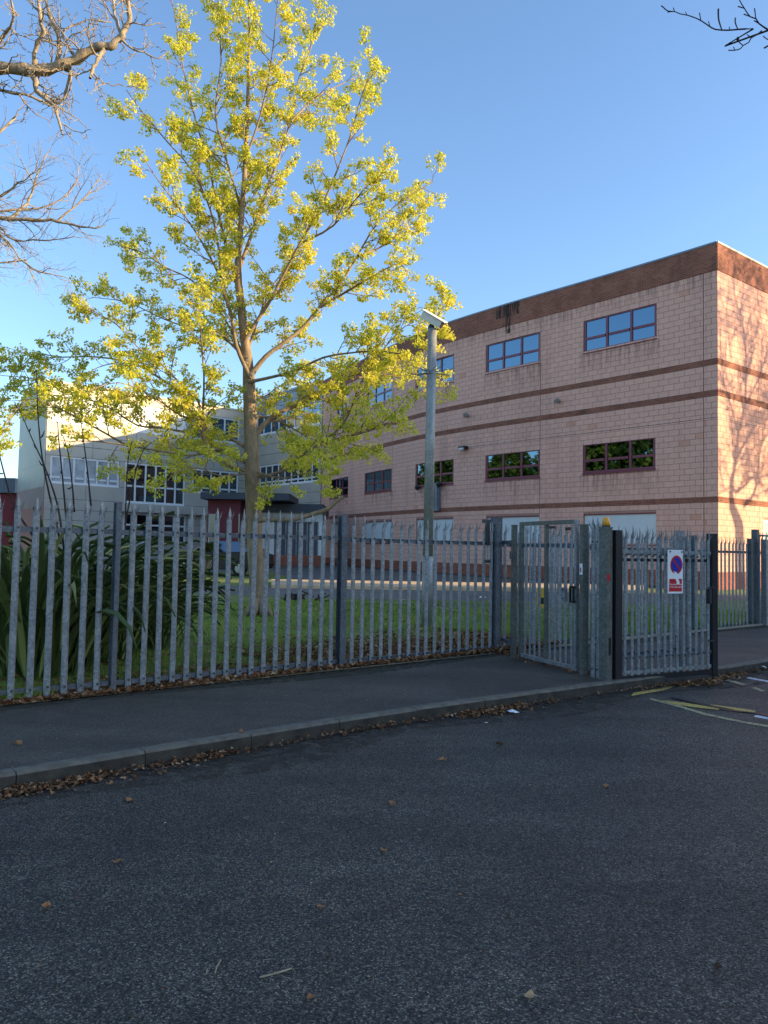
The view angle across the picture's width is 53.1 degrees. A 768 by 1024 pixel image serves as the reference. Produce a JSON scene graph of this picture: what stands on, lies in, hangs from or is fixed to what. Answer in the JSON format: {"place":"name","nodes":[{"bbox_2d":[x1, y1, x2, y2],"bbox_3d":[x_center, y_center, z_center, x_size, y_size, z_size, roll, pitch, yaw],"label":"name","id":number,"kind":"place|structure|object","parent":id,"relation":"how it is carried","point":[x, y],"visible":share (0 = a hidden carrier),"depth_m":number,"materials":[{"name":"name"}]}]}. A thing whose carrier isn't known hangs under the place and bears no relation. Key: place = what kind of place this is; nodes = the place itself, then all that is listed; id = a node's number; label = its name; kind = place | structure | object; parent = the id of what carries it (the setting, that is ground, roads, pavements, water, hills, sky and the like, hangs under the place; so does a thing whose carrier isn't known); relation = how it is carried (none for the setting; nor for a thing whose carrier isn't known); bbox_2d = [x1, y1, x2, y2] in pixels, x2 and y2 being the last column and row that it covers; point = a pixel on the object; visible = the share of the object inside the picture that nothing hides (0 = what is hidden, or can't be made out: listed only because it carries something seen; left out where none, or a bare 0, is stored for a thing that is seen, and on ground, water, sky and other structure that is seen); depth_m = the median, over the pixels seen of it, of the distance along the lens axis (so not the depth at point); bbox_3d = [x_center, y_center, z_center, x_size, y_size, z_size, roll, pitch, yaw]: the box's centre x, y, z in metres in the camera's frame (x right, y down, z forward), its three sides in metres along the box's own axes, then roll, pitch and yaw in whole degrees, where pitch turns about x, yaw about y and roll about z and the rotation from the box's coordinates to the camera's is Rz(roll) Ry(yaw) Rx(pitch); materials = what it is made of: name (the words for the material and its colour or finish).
{"place":"outdoors","nodes":[
{"label":"outdoors","id":0,"kind":"place"},
{"bbox_2d":[77,559,654,587],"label":"car park","id":1,"kind":"structure","parent":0,"point":[305,572],"depth_m":36.93,"materials":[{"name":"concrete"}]},
{"bbox_2d":[0,571,754,700],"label":"lawn","id":2,"kind":"structure","parent":0,"point":[234,582],"depth_m":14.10,"materials":[{"name":"green plant"}]},
{"bbox_2d":[0,478,17,554],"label":"red annexe","id":3,"kind":"structure","parent":2,"relation":"on","point":[8,515],"depth_m":62.01,"materials":[{"name":"metal"}]},
{"bbox_2d":[0,98,116,302],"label":"bare tree","id":4,"kind":"object","parent":2,"relation":"on","point":[12,218],"visible":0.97,"depth_m":14.81,"materials":[{"name":"brown plant"}]},
{"bbox_2d":[0,0,199,144],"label":"bare tree","id":5,"kind":"object","parent":2,"relation":"on","point":[34,70],"visible":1,"depth_m":12.33,"materials":[{"name":"brown plant"}]},
{"bbox_2d":[0,369,221,679],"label":"flax plant","id":6,"kind":"object","parent":2,"relation":"on","point":[23,616],"visible":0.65,"depth_m":8.77,"materials":[{"name":"green plant"}]},
{"bbox_2d":[3,419,237,662],"bbox_3d":[-3.978,0.354,10.404,4.077,3.273,3.871,1,-3,0],"label":"flax plant","id":7,"kind":"object","parent":2,"relation":"on","point":[121,643],"visible":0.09,"depth_m":10.26,"materials":[{"name":"green plant"}]},
{"bbox_2d":[17,379,244,558],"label":"grey block","id":8,"kind":"structure","parent":2,"relation":"on","point":[109,490],"depth_m":56.92,"materials":[{"name":"clear concrete"}]},
{"bbox_2d":[49,455,119,487],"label":"window","id":9,"kind":"structure","parent":8,"relation":"in","point":[78,467],"depth_m":54.96,"materials":[{"name":"grey glass"}]},
{"bbox_2d":[52,393,120,429],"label":"window","id":10,"kind":"structure","parent":8,"relation":"in","point":[100,421],"depth_m":55.17,"materials":[{"name":"white glass"}]},
{"bbox_2d":[122,512,185,543],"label":"window","id":11,"kind":"structure","parent":8,"relation":"in","point":[141,517],"depth_m":58.80,"materials":[{"name":"black glass"}]},
{"bbox_2d":[124,462,184,505],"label":"window","id":12,"kind":"structure","parent":8,"relation":"in","point":[173,496],"depth_m":58.62,"materials":[{"name":"white glass"}]},
{"bbox_2d":[127,404,186,436],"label":"window","id":13,"kind":"structure","parent":8,"relation":"in","point":[148,410],"depth_m":58.69,"materials":[{"name":"white glass"}]},
{"bbox_2d":[192,469,237,492],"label":"window","id":14,"kind":"structure","parent":8,"relation":"in","point":[229,487],"depth_m":62.69,"materials":[{"name":"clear glass"}]},
{"bbox_2d":[194,415,239,443],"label":"window","id":15,"kind":"structure","parent":8,"relation":"in","point":[222,421],"depth_m":62.93,"materials":[{"name":"clear glass"}]},
{"bbox_2d":[200,492,298,541],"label":"entrance porch","id":16,"kind":"object","parent":8,"relation":"attached to","point":[223,503],"visible":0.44,"depth_m":46.01,"materials":[{"name":"grey"}]},
{"bbox_2d":[208,514,215,541],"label":"door","id":17,"kind":"structure","parent":16,"relation":"in","point":[211,516],"depth_m":45.94,"materials":[{"name":"white glass"}]},
{"bbox_2d":[238,514,239,540],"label":"side window","id":18,"kind":"structure","parent":16,"relation":"in","point":[239,514],"depth_m":45.94,"materials":[{"name":"grey glass"}]},
{"bbox_2d":[117,442,237,649],"bbox_3d":[-3.653,0.487,11.621,2.982,3.108,2.783,1,-3,0],"label":"flax plant","id":19,"kind":"object","parent":2,"relation":"on","point":[166,627],"visible":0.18,"depth_m":11.50,"materials":[{"name":"green plant"}]},
{"bbox_2d":[184,559,212,576],"bbox_3d":[-7.961,2.352,32.273,1.365,1.048,1.109,-1,-3,35],"label":"shrub","id":20,"kind":"object","parent":2,"relation":"on","point":[207,567],"visible":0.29,"depth_m":32.20,"materials":[{"name":"green plant"}]},
{"bbox_2d":[171,541,273,575],"bbox_3d":[-7.359,2.067,34.815,4.399,1.527,1.876,0,-3,18],"label":"parked car","id":21,"kind":"object","parent":2,"relation":"on","point":[235,550],"visible":0.22,"depth_m":33.81,"materials":[{"name":"black paint"}]},
{"bbox_2d":[0,0,462,615],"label":"maple tree","id":22,"kind":"object","parent":2,"relation":"on","point":[228,206],"visible":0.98,"depth_m":17.43,"materials":[{"name":"yellow plant"}]},
{"bbox_2d":[256,381,323,555],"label":"grey wing","id":23,"kind":"structure","parent":2,"relation":"on","point":[271,456],"depth_m":59.76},
{"bbox_2d":[257,402,319,435],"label":"window","id":24,"kind":"structure","parent":23,"relation":"in","point":[296,423],"depth_m":60.12,"materials":[{"name":"clear glass"}]},
{"bbox_2d":[259,458,318,486],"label":"window","id":25,"kind":"structure","parent":23,"relation":"in","point":[266,469],"depth_m":59.71,"materials":[{"name":"clear glass"}]},
{"bbox_2d":[261,503,328,565],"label":"extension","id":26,"kind":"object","parent":2,"relation":"on","point":[273,509],"visible":0.39,"depth_m":48.01,"materials":[{"name":"brick"}]},
{"bbox_2d":[275,522,285,554],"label":"door leaf","id":27,"kind":"structure","parent":26,"relation":"in","point":[283,523],"depth_m":48.06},
{"bbox_2d":[286,522,295,554],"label":"window","id":28,"kind":"structure","parent":26,"relation":"in","point":[294,523],"depth_m":48.06,"materials":[{"name":"grey glass"}]},
{"bbox_2d":[297,522,306,555],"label":"door leaf","id":29,"kind":"structure","parent":26,"relation":"in","point":[305,523],"depth_m":48.09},
{"bbox_2d":[307,522,317,555],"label":"door leaf","id":30,"kind":"structure","parent":26,"relation":"in","point":[316,523],"depth_m":48.06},
{"bbox_2d":[281,591,329,601],"bbox_3d":[-2.039,2.228,20.430,1.392,0.341,0.480,1,-3,0],"label":"brush pile","id":31,"kind":"object","parent":2,"relation":"on","point":[303,596],"visible":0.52,"depth_m":20.40,"materials":[{"name":"brown plant"}]},
{"bbox_2d":[0,596,667,705],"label":"leaf litter","id":32,"kind":"object","parent":2,"relation":"on","point":[87,692],"visible":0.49,"depth_m":10.48,"materials":[{"name":"brown plant"}]},
{"bbox_2d":[0,497,753,699],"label":"palisade fence","id":33,"kind":"object","parent":2,"relation":"on","point":[342,539],"visible":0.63,"depth_m":9.33,"materials":[{"name":"metal"}]},
{"bbox_2d":[482,519,490,562],"bbox_3d":[1.562,0.445,11.711,0.080,0.660,0.125,3,-4,-39],"label":"gate closer","id":34,"kind":"object","parent":33,"relation":"attached to","point":[487,521],"visible":1,"depth_m":11.67,"materials":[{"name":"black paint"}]},
{"bbox_2d":[402,324,453,626],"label":"camera column","id":35,"kind":"structure","parent":2,"relation":"on","point":[430,371],"depth_m":15.11,"materials":[{"name":"metal"}]},
{"bbox_2d":[420,309,447,328],"bbox_3d":[0.987,-3.837,15.246,0.542,0.434,0.220,0,-3,15],"label":"security camera","id":36,"kind":"object","parent":35,"relation":"on","point":[432,319],"visible":1,"depth_m":15.19,"materials":[{"name":"white paint"}]},
{"bbox_2d":[434,483,440,510],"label":"wall cabinet","id":37,"kind":"object","parent":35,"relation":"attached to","point":[437,498],"depth_m":41.04,"materials":[{"name":"metal"}]},
{"bbox_2d":[490,518,502,643],"bbox_3d":[1.773,1.211,12.176,0.142,2.239,0.142,3,-4,-39],"label":"gate post","id":38,"kind":"object","parent":2,"relation":"on","point":[497,520],"visible":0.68,"depth_m":12.17,"materials":[{"name":"grey metal"}]},
{"bbox_2d":[497,523,510,643],"bbox_3d":[1.827,1.121,11.752,0.138,2.027,0.742,1,-3,-10],"label":"fence return","id":39,"kind":"object","parent":2,"relation":"on","point":[502,639],"visible":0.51,"depth_m":11.88,"materials":[{"name":"metal"}]},
{"bbox_2d":[325,563,699,589],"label":"gravel margin","id":40,"kind":"object","parent":2,"relation":"on","point":[455,574],"visible":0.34,"depth_m":40.04,"materials":[{"name":"gravel"}]},
{"bbox_2d":[537,588,543,608],"bbox_3d":[3.990,2.221,19.562,0.180,0.570,0.106,1,-3,0],"label":"yellow bollard","id":41,"kind":"object","parent":2,"relation":"on","point":[542,597],"visible":0.46,"depth_m":19.52,"materials":[{"name":"plastic"}]},
{"bbox_2d":[321,241,767,589],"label":"school block","id":42,"kind":"structure","parent":2,"relation":"on","point":[652,375],"depth_m":33.95,"materials":[{"name":"pink brick"}]},
{"bbox_2d":[329,477,347,498],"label":"window","id":43,"kind":"structure","parent":42,"relation":"in","point":[342,483],"depth_m":52.39,"materials":[{"name":"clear glass"}]},
{"bbox_2d":[338,394,348,418],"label":"window","id":44,"kind":"structure","parent":42,"relation":"in","point":[347,395],"depth_m":52.43,"materials":[{"name":"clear glass"}]},
{"bbox_2d":[364,469,391,493],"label":"window","id":45,"kind":"structure","parent":42,"relation":"in","point":[377,481],"depth_m":47.15,"materials":[{"name":"clear glass"}]},
{"bbox_2d":[367,376,392,407],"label":"window","id":46,"kind":"structure","parent":42,"relation":"in","point":[381,394],"depth_m":47.19,"materials":[{"name":"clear glass"}]},
{"bbox_2d":[414,459,453,487],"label":"window","id":47,"kind":"structure","parent":42,"relation":"in","point":[443,470],"depth_m":41.32,"materials":[{"name":"clear glass"}]},
{"bbox_2d":[416,354,453,391],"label":"window","id":48,"kind":"structure","parent":42,"relation":"in","point":[447,361],"depth_m":41.48,"materials":[{"name":"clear glass"}]},
{"bbox_2d":[458,446,467,449],"bbox_3d":[4.080,-3.286,39.591,0.360,0.185,0.440,3,-4,-38],"label":"floodlight","id":49,"kind":"object","parent":42,"relation":"attached to","point":[462,447],"visible":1,"depth_m":39.47,"materials":[{"name":"black paint"}]},
{"bbox_2d":[484,450,539,481],"bbox_3d":[6.211,-2.254,37.307,0.140,1.401,3.449,3,-4,-41],"label":"window","id":50,"kind":"structure","parent":42,"relation":"in","point":[525,464],"depth_m":37.28,"materials":[{"name":"clear glass"}]},
{"bbox_2d":[485,332,539,374],"bbox_3d":[6.273,-7.746,37.612,0.140,1.569,3.444,3,-4,-41],"label":"window","id":51,"kind":"structure","parent":42,"relation":"in","point":[508,353],"depth_m":37.60,"materials":[{"name":"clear glass"}]},
{"bbox_2d":[553,398,559,403],"bbox_3d":[7.930,-5.089,35.248,0.335,0.281,0.220,3,-4,-42],"label":"wall sensor","id":52,"kind":"object","parent":42,"relation":"attached to","point":[556,400],"depth_m":35.17,"materials":[{"name":"metal"}]},
{"bbox_2d":[582,438,655,474],"bbox_3d":[10.028,-2.397,32.973,0.140,1.401,3.557,3,-4,-41],"label":"window","id":53,"kind":"structure","parent":42,"relation":"in","point":[630,455],"depth_m":32.94,"materials":[{"name":"black glass"}]},
{"bbox_2d":[582,303,656,354],"bbox_3d":[10.143,-7.891,33.217,0.140,1.569,3.611,3,-4,-41],"label":"window","id":54,"kind":"structure","parent":42,"relation":"in","point":[640,323],"depth_m":33.17,"materials":[{"name":"blue glass"}]},
{"bbox_2d":[764,520,767,538],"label":"window","id":55,"kind":"structure","parent":42,"relation":"in","point":[765,521],"depth_m":32.01,"materials":[{"name":"white glass"}]},
{"bbox_2d":[751,529,767,625],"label":"palisade fence","id":56,"kind":"object","parent":2,"relation":"on","point":[761,599],"visible":0.84,"depth_m":17.27,"materials":[{"name":"metal"}]},
{"bbox_2d":[0,669,767,1023],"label":"road","id":57,"kind":"structure","parent":0,"point":[686,916],"depth_m":3.92,"materials":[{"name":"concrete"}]},
{"bbox_2d":[41,902,50,906],"bbox_3d":[-1.556,1.811,3.540,0.033,0.017,0.050,0,-3,26],"label":"fallen leaf","id":58,"kind":"object","parent":57,"relation":"on","point":[46,904],"visible":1,"depth_m":3.55,"materials":[{"name":"brown plant"}]},
{"bbox_2d":[260,967,291,977],"bbox_3d":[-0.423,1.813,3.027,0.136,0.012,0.017,3,-3,-30],"label":"stick","id":59,"kind":"object","parent":57,"relation":"on","point":[275,973],"visible":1,"depth_m":3.02,"materials":[{"name":"beige wood"}]},
{"bbox_2d":[307,993,315,998],"bbox_3d":[-0.272,1.800,2.857,0.030,0.018,0.053,0,-3,19],"label":"fallen leaf","id":60,"kind":"object","parent":57,"relation":"on","point":[309,995],"visible":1,"depth_m":2.87,"materials":[{"name":"brown plant"}]},
{"bbox_2d":[3,657,767,1023],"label":"grit","id":61,"kind":"object","parent":57,"relation":"on","point":[419,829],"visible":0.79,"depth_m":4.68,"materials":[{"name":"grey gravel"}]},
{"bbox_2d":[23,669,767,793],"bbox_3d":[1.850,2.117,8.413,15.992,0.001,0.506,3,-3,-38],"label":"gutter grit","id":62,"kind":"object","parent":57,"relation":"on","point":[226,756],"visible":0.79,"depth_m":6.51,"materials":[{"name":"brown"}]},
{"bbox_2d":[0,667,767,799],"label":"gutter leaves","id":63,"kind":"object","parent":62,"relation":"on","point":[489,710],"visible":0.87,"depth_m":6.17,"materials":[{"name":"brown plant"}]},
{"bbox_2d":[524,989,535,997],"bbox_3d":[0.548,1.817,2.897,0.050,0.016,0.031,2,-3,-15],"label":"fallen leaf","id":64,"kind":"object","parent":57,"relation":"on","point":[529,994],"visible":1,"depth_m":2.90,"materials":[{"name":"beige plant"}]},
{"bbox_2d":[631,686,675,695],"bbox_3d":[3.292,2.192,9.440,1.069,0.001,0.116,3,-4,-38],"label":"yellow line","id":65,"kind":"object","parent":57,"relation":"on","point":[645,691],"visible":1,"depth_m":9.38,"materials":[{"name":"paint"}]},
{"bbox_2d":[638,675,711,688],"bbox_3d":[3.558,2.204,9.870,1.700,0.135,0.160,2,-3,-27],"label":"concrete upstand","id":66,"kind":"object","parent":57,"relation":"on","point":[669,680],"visible":0.32,"depth_m":9.85,"materials":[{"name":"grey concrete"}]},
{"bbox_2d":[612,527,717,679],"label":"vehicle gate","id":67,"kind":"structure","parent":66,"relation":"on","point":[711,561],"depth_m":9.91,"materials":[{"name":"grey metal"}]},
{"bbox_2d":[618,526,697,668],"bbox_3d":[3.605,1.158,10.146,1.602,1.994,0.114,2,-3,-27],"label":"folded gate leaf","id":68,"kind":"object","parent":67,"relation":"attached to","point":[680,611],"visible":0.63,"depth_m":10.29,"materials":[{"name":"metal"}]},
{"bbox_2d":[667,550,682,593],"bbox_3d":[3.766,0.772,9.942,0.308,0.563,0.040,2,-3,-27],"label":"no parking sign","id":69,"kind":"object","parent":67,"relation":"attached to","point":[675,569],"visible":1,"depth_m":9.95,"materials":[{"name":"metal"}]},
{"bbox_2d":[663,700,718,709],"bbox_3d":[3.398,2.148,8.569,0.651,0.001,0.175,-2,-4,42],"label":"yellow line","id":70,"kind":"object","parent":57,"relation":"on","point":[690,705],"visible":1,"depth_m":8.54,"materials":[{"name":"paint"}]},
{"bbox_2d":[650,698,767,726],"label":"yellow line","id":71,"kind":"object","parent":57,"relation":"on","point":[693,710],"visible":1,"depth_m":8.09,"materials":[{"name":"paint"}]},
{"bbox_2d":[666,696,766,714],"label":"tar seam","id":72,"kind":"object","parent":57,"relation":"on","point":[710,705],"visible":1,"depth_m":8.53,"materials":[{"name":"black asphalt"}]},
{"bbox_2d":[714,962,722,968],"bbox_3d":[1.354,1.842,3.119,0.031,0.016,0.052,1,-3,4],"label":"fallen leaf","id":73,"kind":"object","parent":57,"relation":"on","point":[717,965],"visible":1,"depth_m":3.13,"materials":[{"name":"brown plant"}]},
{"bbox_2d":[713,705,754,712],"bbox_3d":[3.830,2.149,8.434,0.154,0.001,0.504,3,-3,-38],"label":"yellow line","id":74,"kind":"object","parent":57,"relation":"on","point":[740,709],"visible":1,"depth_m":8.40,"materials":[{"name":"paint"}]},
{"bbox_2d":[726,680,744,684],"bbox_3d":[4.646,2.252,10.179,0.119,0.001,0.435,1,-3,-8],"label":"faded line","id":75,"kind":"object","parent":57,"relation":"on","point":[736,682],"visible":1,"depth_m":10.16,"materials":[{"name":"paint"}]},
{"bbox_2d":[748,677,767,681],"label":"white line","id":76,"kind":"object","parent":57,"relation":"on","point":[758,679],"visible":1,"depth_m":10.43,"materials":[{"name":"paint"}]},
{"bbox_2d":[0,626,767,769],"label":"pavement","id":77,"kind":"structure","parent":0,"point":[133,721],"depth_m":7.76,"materials":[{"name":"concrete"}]},
{"bbox_2d":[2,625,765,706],"bbox_3d":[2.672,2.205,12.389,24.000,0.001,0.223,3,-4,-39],"label":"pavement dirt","id":78,"kind":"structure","parent":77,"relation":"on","point":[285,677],"depth_m":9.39,"materials":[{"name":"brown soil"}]},
{"bbox_2d":[509,525,517,657],"bbox_3d":[1.911,1.239,11.298,0.111,2.104,0.136,2,-3,-22],"label":"gate post","id":79,"kind":"object","parent":77,"relation":"on","point":[513,620],"visible":0.91,"depth_m":11.31,"materials":[{"name":"grey metal"}]},
{"bbox_2d":[518,519,579,670],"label":"pedestrian gate","id":80,"kind":"structure","parent":77,"relation":"on","point":[547,545],"depth_m":10.53,"materials":[{"name":"grey metal"}]},
{"bbox_2d":[579,524,589,675],"bbox_3d":[2.549,1.193,9.802,0.097,2.074,0.084,2,-3,-22],"label":"gate post","id":81,"kind":"object","parent":77,"relation":"on","point":[584,599],"visible":0.91,"depth_m":9.78,"materials":[{"name":"grey metal"}]},
{"bbox_2d":[589,518,600,678],"bbox_3d":[2.681,1.067,9.637,0.133,2.030,0.290,3,-4,-39],"label":"fence infill","id":82,"kind":"object","parent":77,"relation":"on","point":[594,547],"visible":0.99,"depth_m":9.66,"materials":[{"name":"metal"}]},
{"bbox_2d":[599,527,612,679],"bbox_3d":[2.751,1.263,9.547,0.132,2.155,0.122,3,-4,-42],"label":"beacon post","id":83,"kind":"object","parent":77,"relation":"on","point":[605,599],"visible":0.94,"depth_m":9.51,"materials":[{"name":"grey metal"}]},
{"bbox_2d":[602,517,609,526],"bbox_3d":[2.771,0.124,9.602,0.101,0.124,0.104,1,-3,0],"label":"amber beacon","id":84,"kind":"object","parent":83,"relation":"on","point":[605,521],"visible":0.98,"depth_m":9.56,"materials":[{"name":"yellow plastic"}]},
{"bbox_2d":[0,0,767,477],"label":"sky","id":85,"kind":"structure","parent":0,"point":[580,140],"materials":[{"name":"blue"}]},
{"bbox_2d":[0,625,767,714],"bbox_3d":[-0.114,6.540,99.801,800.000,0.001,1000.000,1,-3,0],"label":"ground","id":86,"kind":"structure","parent":0,"point":[446,656],"depth_m":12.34,"materials":[{"name":"soil"}]},
{"bbox_2d":[0,623,762,705],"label":"edging","id":87,"kind":"object","parent":86,"relation":"on","point":[692,631],"visible":0.16,"depth_m":10.76,"materials":[{"name":"concrete"}]},
{"bbox_2d":[0,658,767,792],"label":"kerb","id":88,"kind":"structure","parent":86,"relation":"on","point":[112,761],"depth_m":6.70,"materials":[{"name":"concrete"}]},
{"bbox_2d":[271,579,643,593],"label":"site pavement","id":89,"kind":"structure","parent":0,"point":[294,583],"depth_m":26.93,"materials":[{"name":"beige concrete"}]},
{"bbox_2d":[179,585,745,610],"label":"site road","id":90,"kind":"structure","parent":0,"point":[271,592],"depth_m":23.75,"materials":[{"name":"grey asphalt"}]},
{"bbox_2d":[661,0,767,50],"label":"overhanging tree","id":91,"kind":"object","parent":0,"point":[750,37],"visible":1,"depth_m":5.17,"materials":[{"name":"brown plant"}]}
]}

